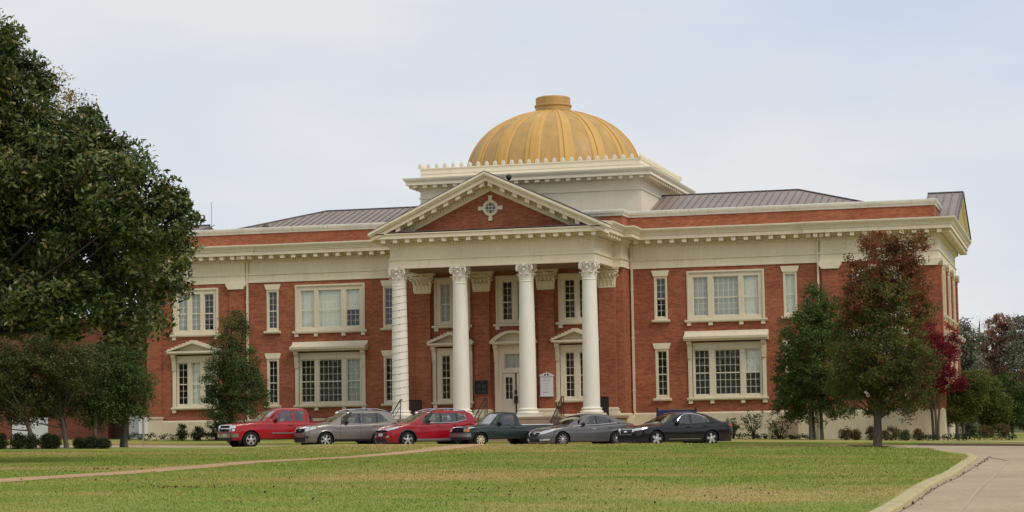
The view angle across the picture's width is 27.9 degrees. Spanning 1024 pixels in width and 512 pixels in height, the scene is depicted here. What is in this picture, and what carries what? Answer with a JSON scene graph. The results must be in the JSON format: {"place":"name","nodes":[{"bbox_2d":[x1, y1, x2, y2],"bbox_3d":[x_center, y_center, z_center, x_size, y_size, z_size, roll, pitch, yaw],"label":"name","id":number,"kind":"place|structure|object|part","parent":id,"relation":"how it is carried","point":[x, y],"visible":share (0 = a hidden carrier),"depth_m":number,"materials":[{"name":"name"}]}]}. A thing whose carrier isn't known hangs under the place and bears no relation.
{"place":"outdoors","nodes":[
{"label":"outdoors","id":0,"kind":"place"},
{"bbox_2d":[0,444,492,481],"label":"footpath","id":1,"kind":"structure","parent":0,"point":[200,466],"depth_m":63.85,"materials":[{"name":"beige concrete"}]},
{"bbox_2d":[0,443,973,511],"bbox_3d":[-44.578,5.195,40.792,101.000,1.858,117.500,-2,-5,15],"label":"front lawn","id":2,"kind":"structure","parent":0,"point":[673,509],"depth_m":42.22,"materials":[{"name":"green plant"}]},
{"bbox_2d":[0,432,8,448],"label":"round bush","id":3,"kind":"object","parent":2,"relation":"on","point":[4,444],"visible":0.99,"depth_m":91.88,"materials":[{"name":"green plant"}]},
{"bbox_2d":[8,432,26,448],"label":"round bush","id":4,"kind":"object","parent":2,"relation":"on","point":[18,442],"visible":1,"depth_m":91.86,"materials":[{"name":"green plant"}]},
{"bbox_2d":[0,336,37,448],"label":"tree","id":5,"kind":"object","parent":2,"relation":"on","point":[7,377],"visible":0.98,"depth_m":91.63,"materials":[{"name":"green plant"}]},
{"bbox_2d":[22,433,38,448],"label":"round bush","id":6,"kind":"object","parent":2,"relation":"on","point":[28,444],"visible":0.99,"depth_m":91.88,"materials":[{"name":"green plant"}]},
{"bbox_2d":[36,432,51,448],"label":"round bush","id":7,"kind":"object","parent":2,"relation":"on","point":[43,441],"visible":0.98,"depth_m":91.86,"materials":[{"name":"green plant"}]},
{"bbox_2d":[48,434,61,448],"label":"round bush","id":8,"kind":"object","parent":2,"relation":"on","point":[56,442],"visible":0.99,"depth_m":91.86,"materials":[{"name":"green plant"}]},
{"bbox_2d":[0,332,113,447],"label":"tree","id":9,"kind":"object","parent":2,"relation":"on","point":[53,397],"visible":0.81,"depth_m":92.46,"materials":[{"name":"green plant"}]},
{"bbox_2d":[27,62,103,234],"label":"yellowing tree","id":10,"kind":"object","parent":2,"relation":"on","point":[70,94],"visible":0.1,"depth_m":84.20,"materials":[{"name":"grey plant"}]},
{"bbox_2d":[72,436,86,448],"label":"round bush","id":11,"kind":"object","parent":2,"relation":"on","point":[77,442],"visible":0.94,"depth_m":91.86,"materials":[{"name":"green plant"}]},
{"bbox_2d":[82,435,98,448],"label":"round bush","id":12,"kind":"object","parent":2,"relation":"on","point":[91,442],"visible":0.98,"depth_m":91.88,"materials":[{"name":"green plant"}]},
{"bbox_2d":[68,358,127,437],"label":"tree","id":13,"kind":"object","parent":2,"relation":"on","point":[93,403],"visible":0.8,"depth_m":94.66,"materials":[{"name":"green plant"}]},
{"bbox_2d":[0,8,206,357],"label":"magnolia tree","id":14,"kind":"object","parent":2,"relation":"on","point":[64,199],"visible":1,"depth_m":68.33,"materials":[{"name":"green plant"}]},
{"bbox_2d":[96,436,111,448],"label":"round bush","id":15,"kind":"object","parent":2,"relation":"on","point":[104,443],"visible":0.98,"depth_m":91.87,"materials":[{"name":"green plant"}]},
{"bbox_2d":[86,339,160,446],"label":"tree","id":16,"kind":"object","parent":2,"relation":"on","point":[131,378],"visible":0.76,"depth_m":95.24,"materials":[{"name":"green plant"}]},
{"bbox_2d":[139,417,147,445],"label":"sign post","id":17,"kind":"object","parent":2,"relation":"on","point":[143,427],"visible":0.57,"depth_m":103.29,"materials":[{"name":"grey metal"}]},
{"bbox_2d":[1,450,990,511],"bbox_3d":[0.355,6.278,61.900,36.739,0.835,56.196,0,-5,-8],"label":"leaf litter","id":18,"kind":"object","parent":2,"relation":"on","point":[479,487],"visible":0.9,"depth_m":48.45,"materials":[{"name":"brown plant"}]},
{"bbox_2d":[847,445,904,446],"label":"mulch ring","id":19,"kind":"object","parent":2,"relation":"on","point":[872,445],"visible":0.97,"depth_m":79.06,"materials":[{"name":"brown soil"}]},
{"bbox_2d":[816,228,947,446],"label":"maple tree","id":20,"kind":"object","parent":2,"relation":"on","point":[872,366],"visible":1,"depth_m":78.56,"materials":[{"name":"green plant"}]},
{"bbox_2d":[0,0,1023,370],"label":"sky","id":21,"kind":"structure","parent":0,"point":[265,111],"materials":[{"name":"white"}]},
{"bbox_2d":[4,433,1023,445],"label":"lawn","id":22,"kind":"structure","parent":0,"point":[263,442],"depth_m":103.45,"materials":[{"name":"green plant"}]},
{"bbox_2d":[0,315,146,439],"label":"brick annex","id":23,"kind":"object","parent":22,"relation":"on","point":[73,430],"visible":0.08,"depth_m":124.75,"materials":[{"name":"brick"}]},
{"bbox_2d":[115,417,127,438],"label":"recess door","id":24,"kind":"structure","parent":23,"relation":"in","point":[117,430],"depth_m":124.79,"materials":[{"name":"brown"}]},
{"bbox_2d":[176,423,187,440],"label":"base shrub","id":25,"kind":"object","parent":22,"relation":"on","point":[180,433],"visible":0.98,"depth_m":112.95,"materials":[{"name":"green plant"}]},
{"bbox_2d":[190,426,205,440],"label":"base shrub","id":26,"kind":"object","parent":22,"relation":"on","point":[199,429],"visible":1,"depth_m":112.97,"materials":[{"name":"green plant"}]},
{"bbox_2d":[128,431,279,440],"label":"hedge","id":27,"kind":"object","parent":22,"relation":"on","point":[151,434],"visible":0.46,"depth_m":114.52,"materials":[{"name":"green plant"}]},
{"bbox_2d":[208,422,218,439],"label":"base shrub","id":28,"kind":"object","parent":22,"relation":"on","point":[212,434],"visible":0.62,"depth_m":112.88,"materials":[{"name":"green plant"}]},
{"bbox_2d":[196,307,274,435],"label":"conifer tree","id":29,"kind":"object","parent":22,"relation":"on","point":[237,402],"visible":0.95,"depth_m":111.25,"materials":[{"name":"green plant"}]},
{"bbox_2d":[656,407,696,422],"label":"panel sign","id":30,"kind":"object","parent":22,"relation":"on","point":[660,411],"visible":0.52,"depth_m":99.11,"materials":[{"name":"blue"}]},
{"bbox_2d":[725,417,740,438],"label":"leggy shrub","id":31,"kind":"object","parent":22,"relation":"on","point":[735,427],"visible":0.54,"depth_m":105.99,"materials":[{"name":"green plant"}]},
{"bbox_2d":[738,407,764,438],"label":"leggy shrub","id":32,"kind":"object","parent":22,"relation":"on","point":[753,429],"visible":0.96,"depth_m":106.00,"materials":[{"name":"green plant"}]},
{"bbox_2d":[735,432,808,439],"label":"hedge","id":33,"kind":"object","parent":22,"relation":"on","point":[738,436],"visible":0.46,"depth_m":106.00,"materials":[{"name":"green plant"}]},
{"bbox_2d":[765,414,793,438],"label":"leggy shrub","id":34,"kind":"object","parent":22,"relation":"on","point":[773,426],"visible":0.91,"depth_m":105.99,"materials":[{"name":"green plant"}]},
{"bbox_2d":[766,281,863,439],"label":"bushy tree","id":35,"kind":"object","parent":22,"relation":"on","point":[805,382],"visible":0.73,"depth_m":102.62,"materials":[{"name":"green plant"}]},
{"bbox_2d":[838,426,852,439],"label":"base shrub","id":36,"kind":"object","parent":22,"relation":"on","point":[844,435],"visible":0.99,"depth_m":103.94,"materials":[{"name":"brown plant"}]},
{"bbox_2d":[851,428,861,439],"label":"base shrub","id":37,"kind":"object","parent":22,"relation":"on","point":[856,434],"visible":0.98,"depth_m":103.90,"materials":[{"name":"brown plant"}]},
{"bbox_2d":[865,425,873,439],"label":"base shrub","id":38,"kind":"object","parent":22,"relation":"on","point":[870,432],"visible":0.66,"depth_m":103.97,"materials":[{"name":"brown plant"}]},
{"bbox_2d":[882,425,902,439],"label":"base shrub","id":39,"kind":"object","parent":22,"relation":"on","point":[893,430],"visible":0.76,"depth_m":103.91,"materials":[{"name":"green plant"}]},
{"bbox_2d":[899,429,909,439],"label":"base shrub","id":40,"kind":"object","parent":22,"relation":"on","point":[905,431],"visible":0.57,"depth_m":103.90,"materials":[{"name":"green plant"}]},
{"bbox_2d":[913,428,923,439],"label":"base shrub","id":41,"kind":"object","parent":22,"relation":"on","point":[917,431],"visible":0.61,"depth_m":103.95,"materials":[{"name":"green plant"}]},
{"bbox_2d":[900,317,971,439],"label":"tree","id":42,"kind":"object","parent":22,"relation":"on","point":[948,347],"visible":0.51,"depth_m":105.81,"materials":[{"name":"red plant"}]},
{"bbox_2d":[882,432,1017,440],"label":"hedge","id":43,"kind":"object","parent":22,"relation":"on","point":[925,437],"visible":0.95,"depth_m":101.91,"materials":[{"name":"green plant"}]},
{"bbox_2d":[960,422,976,436],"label":"base shrub","id":44,"kind":"object","parent":22,"relation":"on","point":[968,428],"visible":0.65,"depth_m":115.94,"materials":[{"name":"green plant"}]},
{"bbox_2d":[946,369,994,438],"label":"garden tree","id":45,"kind":"object","parent":22,"relation":"on","point":[961,408],"visible":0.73,"depth_m":107.58,"materials":[{"name":"green plant"}]},
{"bbox_2d":[976,424,994,435],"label":"base shrub","id":46,"kind":"object","parent":22,"relation":"on","point":[987,429],"visible":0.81,"depth_m":115.88,"materials":[{"name":"green plant"}]},
{"bbox_2d":[966,368,1017,435],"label":"garden tree","id":47,"kind":"object","parent":22,"relation":"on","point":[998,410],"visible":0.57,"depth_m":117.41,"materials":[{"name":"green plant"}]},
{"bbox_2d":[995,423,1012,435],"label":"base shrub","id":48,"kind":"object","parent":22,"relation":"on","point":[1002,427],"visible":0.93,"depth_m":115.85,"materials":[{"name":"green plant"}]},
{"bbox_2d":[988,371,1023,433],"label":"garden tree","id":49,"kind":"object","parent":22,"relation":"on","point":[1017,394],"visible":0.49,"depth_m":121.30,"materials":[{"name":"green plant"}]},
{"bbox_2d":[7,445,1023,511],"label":"drive","id":50,"kind":"structure","parent":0,"point":[1002,490],"depth_m":45.82,"materials":[{"name":"concrete"}]},
{"bbox_2d":[217,408,341,446],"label":"pickup truck","id":51,"kind":"object","parent":50,"relation":"on","point":[253,432],"visible":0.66,"depth_m":95.83,"materials":[{"name":"red paint"}]},
{"bbox_2d":[294,409,397,444],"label":"suv","id":52,"kind":"object","parent":50,"relation":"on","point":[331,429],"visible":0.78,"depth_m":94.95,"materials":[{"name":"beige paint"}]},
{"bbox_2d":[375,408,476,443],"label":"suv","id":53,"kind":"object","parent":50,"relation":"on","point":[412,429],"visible":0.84,"depth_m":93.87,"materials":[{"name":"red paint"}]},
{"bbox_2d":[450,412,551,443],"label":"pickup truck","id":54,"kind":"object","parent":50,"relation":"on","point":[506,425],"visible":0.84,"depth_m":92.96,"materials":[{"name":"green paint"}]},
{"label":"rear window","id":55,"kind":"part","parent":54,"relation":"part of","materials":[{"name":"grey glass"}]},
{"bbox_2d":[527,413,633,443],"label":"sedan","id":56,"kind":"object","parent":50,"relation":"on","point":[603,429],"visible":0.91,"depth_m":92.00,"materials":[{"name":"grey paint"}]},
{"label":"rear window","id":57,"kind":"part","parent":56,"relation":"part of","materials":[{"name":"grey glass"}]},
{"bbox_2d":[617,412,732,443],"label":"sedan","id":58,"kind":"object","parent":50,"relation":"on","point":[693,427],"visible":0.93,"depth_m":90.99,"materials":[{"name":"black paint"}]},
{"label":"rear window","id":59,"kind":"part","parent":58,"relation":"part of","materials":[{"name":"grey glass"}]},
{"bbox_2d":[870,450,977,511],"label":"kerb","id":60,"kind":"structure","parent":50,"relation":"on","point":[904,499],"depth_m":42.93,"materials":[{"name":"concrete"}]},
{"bbox_2d":[899,457,987,511],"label":"slab joint","id":61,"kind":"object","parent":50,"relation":"on","point":[936,487],"visible":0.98,"depth_m":43.13,"materials":[{"name":"brown"}]},
{"bbox_2d":[918,443,1023,445],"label":"gutter kerb","id":62,"kind":"structure","parent":50,"relation":"on","point":[973,444],"depth_m":88.13,"materials":[{"name":"grey concrete"}]},
{"bbox_2d":[958,461,1008,511],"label":"slab joint","id":63,"kind":"object","parent":50,"relation":"on","point":[972,496],"visible":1,"depth_m":42.48,"materials":[{"name":"beige concrete"}]},
{"bbox_2d":[949,441,1023,441],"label":"sidewalk","id":64,"kind":"structure","parent":0,"point":[986,441],"depth_m":90.47,"materials":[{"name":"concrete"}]},
{"bbox_2d":[967,423,1023,432],"bbox_3d":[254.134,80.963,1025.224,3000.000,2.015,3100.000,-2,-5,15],"label":"ground","id":65,"kind":"structure","parent":0,"point":[1015,429],"depth_m":198.62,"materials":[{"name":"green plant"}]},
{"bbox_2d":[127,95,971,440],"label":"brick hall","id":66,"kind":"structure","parent":65,"relation":"on","point":[587,261],"depth_m":111.11,"materials":[{"name":"red brick"}]},
{"bbox_2d":[166,340,218,412],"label":"window","id":67,"kind":"structure","parent":66,"relation":"in","point":[195,364],"depth_m":117.80,"materials":[{"name":"paint"}]},
{"bbox_2d":[170,288,220,339],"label":"window","id":68,"kind":"structure","parent":66,"relation":"in","point":[190,321],"depth_m":118.09,"materials":[{"name":"paint"}]},
{"bbox_2d":[263,284,280,333],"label":"window","id":69,"kind":"structure","parent":66,"relation":"in","point":[271,288],"depth_m":116.91,"materials":[{"name":"paint"}]},
{"bbox_2d":[264,353,280,407],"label":"window","id":70,"kind":"structure","parent":66,"relation":"in","point":[271,357],"depth_m":116.60,"materials":[{"name":"paint"}]},
{"bbox_2d":[289,340,367,410],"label":"window","id":71,"kind":"structure","parent":66,"relation":"in","point":[353,364],"depth_m":115.52,"materials":[{"name":"paint"}]},
{"bbox_2d":[292,283,366,336],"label":"window","id":72,"kind":"structure","parent":66,"relation":"in","point":[322,307],"depth_m":116.12,"materials":[{"name":"paint"}]},
{"bbox_2d":[380,280,391,330],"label":"window","id":73,"kind":"structure","parent":66,"relation":"in","point":[387,284],"depth_m":115.13,"materials":[{"name":"paint"}]},
{"bbox_2d":[381,350,391,405],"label":"window","id":74,"kind":"structure","parent":66,"relation":"in","point":[387,354],"depth_m":114.79,"materials":[{"name":"paint"}]},
{"bbox_2d":[392,399,401,420],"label":"stair railing","id":75,"kind":"object","parent":66,"relation":"attached to","point":[398,409],"visible":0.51,"depth_m":107.32,"materials":[{"name":"black metal"}]},
{"bbox_2d":[392,288,408,403],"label":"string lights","id":76,"kind":"object","parent":66,"relation":"attached to","point":[399,345],"visible":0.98,"depth_m":108.27,"materials":[{"name":"beige"}]},
{"bbox_2d":[409,400,421,414],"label":"porch railing","id":77,"kind":"object","parent":66,"relation":"on","point":[413,407],"visible":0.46,"depth_m":110.66,"materials":[{"name":"black metal"}]},
{"bbox_2d":[426,332,474,407],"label":"window","id":78,"kind":"structure","parent":66,"relation":"in","point":[444,340],"depth_m":112.13,"materials":[{"name":"paint"}]},
{"bbox_2d":[431,277,472,331],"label":"window","id":79,"kind":"structure","parent":66,"relation":"in","point":[443,287],"depth_m":112.52,"materials":[{"name":"paint"}]},
{"bbox_2d":[474,398,487,421],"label":"stair railing","id":80,"kind":"object","parent":66,"relation":"attached to","point":[480,407],"visible":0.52,"depth_m":105.90,"materials":[{"name":"black metal"}]},
{"bbox_2d":[474,380,488,394],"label":"plaque","id":81,"kind":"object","parent":66,"relation":"attached to","point":[481,387],"depth_m":111.22,"materials":[{"name":"brown metal"}]},
{"bbox_2d":[478,195,502,220],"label":"oculus window","id":82,"kind":"structure","parent":66,"relation":"in","point":[490,207],"depth_m":107.50,"materials":[{"name":"paint"}]},
{"bbox_2d":[489,330,537,413],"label":"doorway","id":83,"kind":"structure","parent":66,"relation":"in","point":[505,344],"depth_m":111.21,"materials":[{"name":"paint"}]},
{"bbox_2d":[493,275,535,329],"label":"window","id":84,"kind":"structure","parent":66,"relation":"in","point":[514,279],"depth_m":111.53,"materials":[{"name":"paint"}]},
{"bbox_2d":[539,372,553,396],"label":"notice board","id":85,"kind":"object","parent":66,"relation":"attached to","point":[546,385],"visible":1,"depth_m":110.23,"materials":[{"name":"grey"}]},
{"bbox_2d":[549,396,563,423],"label":"stair railing","id":86,"kind":"object","parent":66,"relation":"attached to","point":[560,405],"visible":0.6,"depth_m":104.53,"materials":[{"name":"black metal"}]},
{"bbox_2d":[556,273,581,327],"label":"window","id":87,"kind":"structure","parent":66,"relation":"in","point":[562,320],"depth_m":110.61,"materials":[{"name":"paint"}]},
{"bbox_2d":[550,328,598,405],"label":"window","id":88,"kind":"structure","parent":66,"relation":"in","point":[574,335],"depth_m":110.29,"materials":[{"name":"paint"}]},
{"bbox_2d":[600,396,608,414],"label":"porch railing","id":89,"kind":"object","parent":66,"relation":"on","point":[604,403],"visible":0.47,"depth_m":108.30,"materials":[{"name":"black metal"}]},
{"bbox_2d":[651,270,669,322],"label":"window","id":90,"kind":"structure","parent":66,"relation":"in","point":[661,274],"depth_m":110.96,"materials":[{"name":"paint"}]},
{"bbox_2d":[652,343,671,400],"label":"window","id":91,"kind":"structure","parent":66,"relation":"in","point":[659,347],"depth_m":110.66,"materials":[{"name":"paint"}]},
{"bbox_2d":[683,329,768,403],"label":"window","id":92,"kind":"structure","parent":66,"relation":"in","point":[752,354],"depth_m":109.62,"materials":[{"name":"paint"}]},
{"bbox_2d":[685,268,767,325],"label":"window","id":93,"kind":"structure","parent":66,"relation":"in","point":[737,294],"depth_m":110.13,"materials":[{"name":"paint"}]},
{"bbox_2d":[780,266,798,318],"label":"window","id":94,"kind":"structure","parent":66,"relation":"in","point":[789,272],"depth_m":109.22,"materials":[{"name":"paint"}]},
{"bbox_2d":[851,263,909,316],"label":"window","id":95,"kind":"structure","parent":66,"relation":"in","point":[899,263],"depth_m":107.81,"materials":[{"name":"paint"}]},
{"bbox_2d":[850,325,910,399],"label":"window","id":96,"kind":"structure","parent":66,"relation":"in","point":[892,325],"depth_m":107.34,"materials":[{"name":"paint"}]},
{"bbox_2d":[942,266,948,321],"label":"window","id":97,"kind":"structure","parent":66,"relation":"in","point":[946,317],"depth_m":110.61,"materials":[{"name":"paint"}]},
{"bbox_2d":[944,326,956,377],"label":"window","id":98,"kind":"structure","parent":66,"relation":"in","point":[946,331],"depth_m":108.98,"materials":[{"name":"paint"}]},
{"bbox_2d":[948,273,953,325],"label":"window","id":99,"kind":"structure","parent":66,"relation":"in","point":[951,320],"depth_m":115.04,"materials":[{"name":"paint"}]},
{"bbox_2d":[953,278,957,328],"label":"window","id":100,"kind":"structure","parent":66,"relation":"in","point":[954,300],"depth_m":119.13,"materials":[{"name":"paint"}]},
{"bbox_2d":[955,337,965,377],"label":"window","id":101,"kind":"structure","parent":66,"relation":"in","point":[963,339],"depth_m":119.04,"materials":[{"name":"paint"}]},
{"bbox_2d":[959,317,989,425],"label":"woodland tree","id":102,"kind":"object","parent":65,"relation":"on","point":[969,361],"visible":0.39,"depth_m":230.69,"materials":[{"name":"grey plant"}]},
{"bbox_2d":[962,316,990,425],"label":"woodland tree","id":103,"kind":"object","parent":65,"relation":"on","point":[979,343],"visible":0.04,"depth_m":249.75,"materials":[{"name":"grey plant"}]},
{"bbox_2d":[970,340,1016,417],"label":"woodland tree","id":104,"kind":"object","parent":65,"relation":"on","point":[987,361],"visible":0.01,"depth_m":260.65,"materials":[{"name":"grey plant"}]},
{"bbox_2d":[975,312,1020,378],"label":"woodland tree","id":105,"kind":"object","parent":65,"relation":"on","point":[1000,327],"visible":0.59,"depth_m":239.71,"materials":[{"name":"grey plant"}]},
{"bbox_2d":[993,366,1023,427],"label":"woodland tree","id":106,"kind":"object","parent":65,"relation":"on","point":[1021,374],"visible":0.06,"depth_m":225.67,"materials":[{"name":"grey plant"}]},
{"bbox_2d":[995,314,1023,426],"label":"woodland tree","id":107,"kind":"object","parent":65,"relation":"on","point":[1015,349],"visible":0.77,"depth_m":235.27,"materials":[{"name":"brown plant"}]}
]}

